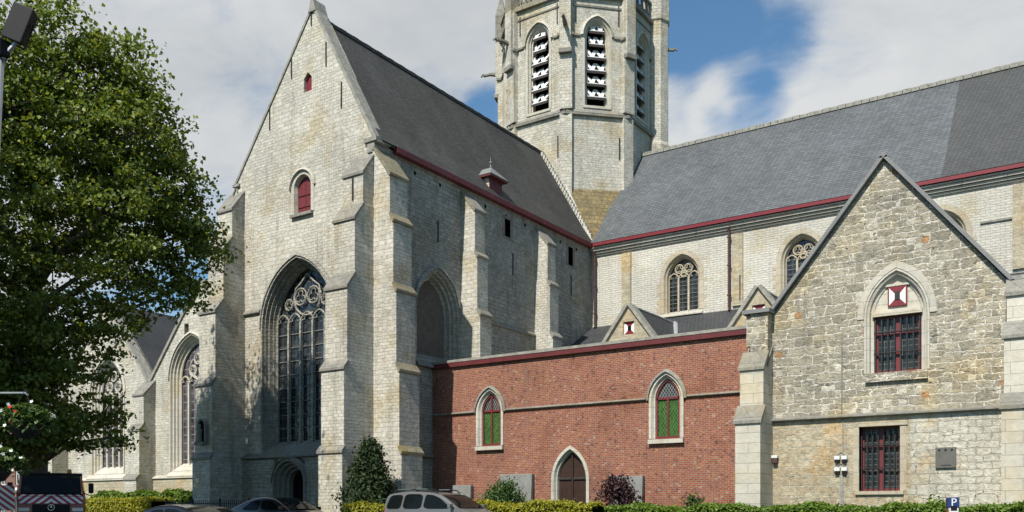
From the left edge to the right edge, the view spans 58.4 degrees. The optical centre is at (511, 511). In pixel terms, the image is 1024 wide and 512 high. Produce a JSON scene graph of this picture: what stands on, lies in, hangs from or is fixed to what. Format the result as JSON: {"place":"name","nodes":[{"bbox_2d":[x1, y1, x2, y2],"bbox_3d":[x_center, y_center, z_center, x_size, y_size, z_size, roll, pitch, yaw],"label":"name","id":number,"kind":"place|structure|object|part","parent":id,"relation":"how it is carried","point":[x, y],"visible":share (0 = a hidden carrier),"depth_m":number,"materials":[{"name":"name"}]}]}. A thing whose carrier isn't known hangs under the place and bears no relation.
{"place":"outdoors","nodes":[
{"label":"outdoors","id":0,"kind":"place"},
{"bbox_2d":[0,0,1023,391],"label":"sky","id":1,"kind":"structure","parent":0,"point":[736,64],"materials":[{"name":"blue"}]},
{"label":"churchyard","id":2,"kind":"structure","parent":0,"visible":0},
{"bbox_2d":[48,301,178,498],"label":"side chapel","id":3,"kind":"structure","parent":2,"relation":"on","point":[106,471],"depth_m":66.02,"materials":[{"name":"stone"}]},
{"bbox_2d":[86,358,126,479],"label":"window","id":4,"kind":"structure","parent":3,"relation":"in","point":[107,463],"depth_m":66.13,"materials":[{"name":"stone"}]},
{"bbox_2d":[85,496,173,511],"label":"clipped hedge","id":5,"kind":"object","parent":2,"relation":"on","point":[121,504],"visible":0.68,"depth_m":46.38,"materials":[{"name":"green plant"}]},
{"bbox_2d":[90,488,191,504],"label":"leafy hedge","id":6,"kind":"object","parent":2,"relation":"on","point":[178,494],"visible":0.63,"depth_m":48.28,"materials":[{"name":"green plant"}]},
{"bbox_2d":[123,279,207,492],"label":"side chapel","id":7,"kind":"structure","parent":2,"relation":"on","point":[160,461],"depth_m":61.51,"materials":[{"name":"stone"}]},
{"bbox_2d":[166,330,198,476],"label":"window","id":8,"kind":"structure","parent":7,"relation":"in","point":[183,371],"depth_m":61.37,"materials":[{"name":"stone"}]},
{"bbox_2d":[165,497,249,508],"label":"iron railing","id":9,"kind":"object","parent":2,"relation":"on","point":[219,503],"visible":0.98,"depth_m":42.10,"materials":[{"name":"black metal"}]},
{"bbox_2d":[331,434,401,511],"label":"holly shrub","id":10,"kind":"object","parent":2,"relation":"on","point":[369,475],"visible":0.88,"depth_m":38.12,"materials":[{"name":"green plant"}]},
{"bbox_2d":[190,0,592,511],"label":"church transept","id":11,"kind":"structure","parent":2,"relation":"on","point":[401,227],"depth_m":44.60,"materials":[{"name":"stone"}]},
{"bbox_2d":[197,424,201,441],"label":"statue","id":12,"kind":"object","parent":11,"relation":"in","point":[199,434],"visible":1,"depth_m":44.28,"materials":[{"name":"stone"}]},
{"bbox_2d":[258,252,329,458],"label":"window","id":13,"kind":"structure","parent":11,"relation":"in","point":[292,312],"depth_m":44.82,"materials":[{"name":"stone"}]},
{"bbox_2d":[289,167,315,218],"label":"loft window","id":14,"kind":"structure","parent":11,"relation":"in","point":[301,185],"depth_m":43.80,"materials":[{"name":"stone"}]},
{"bbox_2d":[502,214,512,240],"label":"slit window","id":15,"kind":"structure","parent":11,"relation":"in","point":[504,220],"depth_m":49.95,"materials":[{"name":"grey stone"}]},
{"bbox_2d":[566,243,574,268],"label":"slit window","id":16,"kind":"structure","parent":11,"relation":"in","point":[572,247],"depth_m":55.58,"materials":[{"name":"grey stone"}]},
{"bbox_2d":[451,485,472,498],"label":"grave slab","id":17,"kind":"structure","parent":2,"relation":"on","point":[466,490],"depth_m":42.98,"materials":[{"name":"stone"}]},
{"bbox_2d":[342,498,603,511],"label":"clipped hedge","id":18,"kind":"object","parent":2,"relation":"on","point":[540,505],"visible":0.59,"depth_m":32.64,"materials":[{"name":"green plant"}]},
{"bbox_2d":[477,475,534,503],"bbox_3d":[-0.397,-0.116,38.849,2.987,2.920,2.914,0,0,-13],"label":"round shrub","id":19,"kind":"object","parent":2,"relation":"on","point":[506,491],"visible":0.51,"depth_m":38.51,"materials":[{"name":"green plant"}]},
{"bbox_2d":[499,474,533,501],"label":"grave slab","id":20,"kind":"structure","parent":2,"relation":"on","point":[525,482],"depth_m":41.07,"materials":[{"name":"stone"}]},
{"bbox_2d":[431,325,748,506],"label":"brick wing","id":21,"kind":"structure","parent":2,"relation":"on","point":[576,423],"depth_m":39.28,"materials":[{"name":"red brick"}]},
{"bbox_2d":[474,385,505,450],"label":"lancet window","id":22,"kind":"structure","parent":21,"relation":"in","point":[489,408],"depth_m":42.57,"materials":[{"name":"stone"}]},
{"bbox_2d":[551,446,588,503],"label":"doorway","id":23,"kind":"structure","parent":21,"relation":"in","point":[570,473],"depth_m":40.26,"materials":[{"name":"stone"}]},
{"bbox_2d":[646,369,686,443],"bbox_3d":[6.372,-4.337,37.537,1.790,3.053,0.460,0,0,34],"label":"lancet window","id":24,"kind":"structure","parent":21,"relation":"in","point":[666,393],"depth_m":37.59,"materials":[{"name":"stone"}]},
{"bbox_2d":[590,472,644,505],"bbox_3d":[4.188,-0.195,36.163,2.356,2.939,2.501,0,0,34],"label":"purple shrub","id":25,"kind":"object","parent":2,"relation":"on","point":[619,490],"visible":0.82,"depth_m":35.79,"materials":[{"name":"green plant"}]},
{"bbox_2d":[610,476,644,505],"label":"grave slab","id":26,"kind":"structure","parent":2,"relation":"on","point":[638,481],"depth_m":37.91,"materials":[{"name":"stone"}]},
{"bbox_2d":[681,490,706,506],"bbox_3d":[6.491,0.266,32.538,1.143,2.064,1.145,0,0,-27],"label":"shrub","id":27,"kind":"object","parent":2,"relation":"on","point":[693,499],"visible":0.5,"depth_m":32.48,"materials":[{"name":"green plant"}]},
{"bbox_2d":[571,272,1023,345],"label":"church aisle","id":28,"kind":"object","parent":2,"relation":"on","point":[632,321],"visible":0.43,"depth_m":48.85,"materials":[{"name":"tile"}]},
{"bbox_2d":[590,61,1023,328],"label":"church nave","id":29,"kind":"structure","parent":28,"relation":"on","point":[728,221],"depth_m":51.93,"materials":[{"name":"tile"}]},
{"bbox_2d":[481,0,677,239],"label":"church tower","id":30,"kind":"structure","parent":29,"relation":"on","point":[581,94],"depth_m":59.85,"materials":[{"name":"grey stone"}]},
{"bbox_2d":[657,249,706,317],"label":"clerestory window","id":31,"kind":"structure","parent":29,"relation":"in","point":[682,287],"depth_m":54.44,"materials":[{"name":"beige stone"}]},
{"bbox_2d":[772,228,820,296],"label":"clerestory window","id":32,"kind":"structure","parent":29,"relation":"in","point":[797,250],"depth_m":50.70,"materials":[{"name":"beige stone"}]},
{"bbox_2d":[939,204,976,239],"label":"clerestory window","id":33,"kind":"structure","parent":29,"relation":"in","point":[961,215],"depth_m":45.75,"materials":[{"name":"beige stone"}]},
{"bbox_2d":[583,496,1023,511],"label":"clipped hedge","id":34,"kind":"object","parent":2,"relation":"on","point":[822,506],"visible":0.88,"depth_m":28.11,"materials":[{"name":"green plant"}]},
{"bbox_2d":[733,151,1023,507],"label":"stone gabled house","id":35,"kind":"structure","parent":2,"relation":"on","point":[835,332],"depth_m":31.30,"materials":[{"name":"stone"}]},
{"bbox_2d":[771,455,778,462],"bbox_3d":[9.542,-1.910,33.212,0.220,0.280,0.195,0,0,34],"label":"wall lamp","id":36,"kind":"object","parent":35,"relation":"attached to","point":[774,458],"visible":1,"depth_m":33.14,"materials":[{"name":"white plastic"}]},
{"bbox_2d":[839,418,842,505],"bbox_3d":[11.454,-1.106,31.957,0.218,4.512,0.078,0,0,-7],"label":"conduit pipe","id":37,"kind":"object","parent":35,"relation":"attached to","point":[842,466],"visible":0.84,"depth_m":31.94,"materials":[{"name":"metal"}]},
{"bbox_2d":[834,463,847,473],"bbox_3d":[11.476,-1.511,31.950,0.501,0.397,0.115,0,0,34],"label":"junction box","id":38,"kind":"object","parent":35,"relation":"attached to","point":[843,470],"visible":1,"depth_m":31.92,"materials":[{"name":"white plastic"}]},
{"bbox_2d":[834,452,847,462],"bbox_3d":[11.476,-1.911,31.950,0.501,0.397,0.115,0,0,34],"label":"junction box","id":39,"kind":"object","parent":35,"relation":"attached to","point":[837,459],"visible":1,"depth_m":31.92,"materials":[{"name":"white plastic"}]},
{"bbox_2d":[853,421,907,494],"bbox_3d":[12.681,-1.830,31.427,1.780,2.460,0.540,0,0,34],"label":"lower window","id":40,"kind":"structure","parent":35,"relation":"in","point":[883,449],"depth_m":31.55,"materials":[{"name":"beige stone"}]},
{"bbox_2d":[857,261,936,382],"bbox_3d":[13.109,-6.485,31.149,2.560,4.070,0.520,0,0,34],"label":"upper window","id":41,"kind":"structure","parent":35,"relation":"in","point":[899,344],"depth_m":31.21,"materials":[{"name":"stone"}]},
{"bbox_2d":[935,447,955,467],"bbox_3d":[14.253,-1.790,30.075,0.620,0.680,0.105,0,0,34],"label":"wall plaque","id":42,"kind":"object","parent":35,"relation":"attached to","point":[945,457],"depth_m":30.06,"materials":[{"name":"grey metal"}]},
{"bbox_2d":[927,494,944,503],"bbox_3d":[12.590,0.341,27.013,1.072,1.773,1.283,0,0,9],"label":"shrub","id":43,"kind":"object","parent":2,"relation":"on","point":[930,498],"visible":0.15,"depth_m":27.17,"materials":[{"name":"green plant"}]},
{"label":"road","id":44,"kind":"structure","parent":0,"visible":0},
{"bbox_2d":[0,485,14,511],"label":"warning board","id":45,"kind":"object","parent":44,"relation":"on","point":[7,497],"visible":1,"depth_m":29.08,"materials":[{"name":"metal"}]},
{"bbox_2d":[0,1,39,395],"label":"floodlight mast","id":46,"kind":"object","parent":44,"relation":"on","point":[20,24],"visible":0.98,"depth_m":16.88,"materials":[{"name":"metal"}]},
{"bbox_2d":[0,445,29,481],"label":"hanging basket","id":47,"kind":"object","parent":46,"relation":"hanging from","point":[10,459],"visible":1,"depth_m":16.10,"materials":[{"name":"green plant"}]},
{"bbox_2d":[0,389,58,438],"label":"hanging basket","id":48,"kind":"object","parent":46,"relation":"hanging from","point":[22,420],"visible":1,"depth_m":16.59,"materials":[{"name":"green plant"}]},
{"bbox_2d":[7,469,93,511],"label":"service truck","id":49,"kind":"object","parent":44,"relation":"on","point":[50,492],"visible":0.93,"depth_m":30.16,"materials":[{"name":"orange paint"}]},
{"bbox_2d":[142,504,234,511],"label":"parked car","id":50,"kind":"object","parent":44,"relation":"on","point":[188,508],"visible":1,"depth_m":24.17,"materials":[{"name":"black paint"}]},
{"bbox_2d":[229,497,322,511],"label":"parked car","id":51,"kind":"object","parent":44,"relation":"on","point":[275,504],"visible":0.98,"depth_m":36.02,"materials":[{"name":"grey paint"}]},
{"bbox_3d":[-10.360,-0.273,36.379,0.940,0.366,0.111,0,0,34],"label":"side window","id":52,"kind":"part","parent":51,"relation":"part of","materials":[{"name":"black glass"}]},
{"bbox_3d":[-9.442,-0.281,35.760,1.060,0.382,0.118,0,0,34],"label":"side window","id":53,"kind":"part","parent":51,"relation":"part of","materials":[{"name":"black glass"}]},
{"bbox_2d":[384,489,492,511],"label":"parked van","id":54,"kind":"object","parent":44,"relation":"on","point":[417,501],"visible":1,"depth_m":32.70,"materials":[{"name":"silver metal"}]},
{"bbox_3d":[-4.294,-0.372,33.416,0.775,0.484,0.105,0,0,38],"label":"side window","id":55,"kind":"part","parent":54,"relation":"part of","materials":[{"name":"black glass"}]},
{"bbox_3d":[-3.565,-0.383,32.882,0.869,0.507,0.116,0,0,34],"label":"side window","id":56,"kind":"part","parent":54,"relation":"part of","materials":[{"name":"black glass"}]},
{"bbox_3d":[-2.652,-0.371,32.258,1.141,0.482,0.107,0,0,34],"label":"side window","id":57,"kind":"part","parent":54,"relation":"part of","materials":[{"name":"black glass"}]},
{"bbox_2d":[946,497,958,511],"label":"parking sign","id":58,"kind":"object","parent":44,"relation":"on","point":[952,504],"visible":1,"depth_m":21.90,"materials":[{"name":"blue metal"}]},
{"label":"ground","id":59,"kind":"structure","parent":0,"visible":0},
{"bbox_2d":[0,433,18,511],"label":"brick house","id":60,"kind":"structure","parent":59,"relation":"on","point":[14,479],"depth_m":95.72,"materials":[{"name":"brick"}]},
{"bbox_2d":[16,471,18,484],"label":"window","id":61,"kind":"structure","parent":60,"relation":"in","point":[17,475],"depth_m":95.61,"materials":[{"name":"white paint"}]},
{"bbox_2d":[0,0,250,472],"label":"plane tree","id":62,"kind":"object","parent":59,"relation":"on","point":[33,333],"visible":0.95,"depth_m":34.01,"materials":[{"name":"green plant"}]}
]}

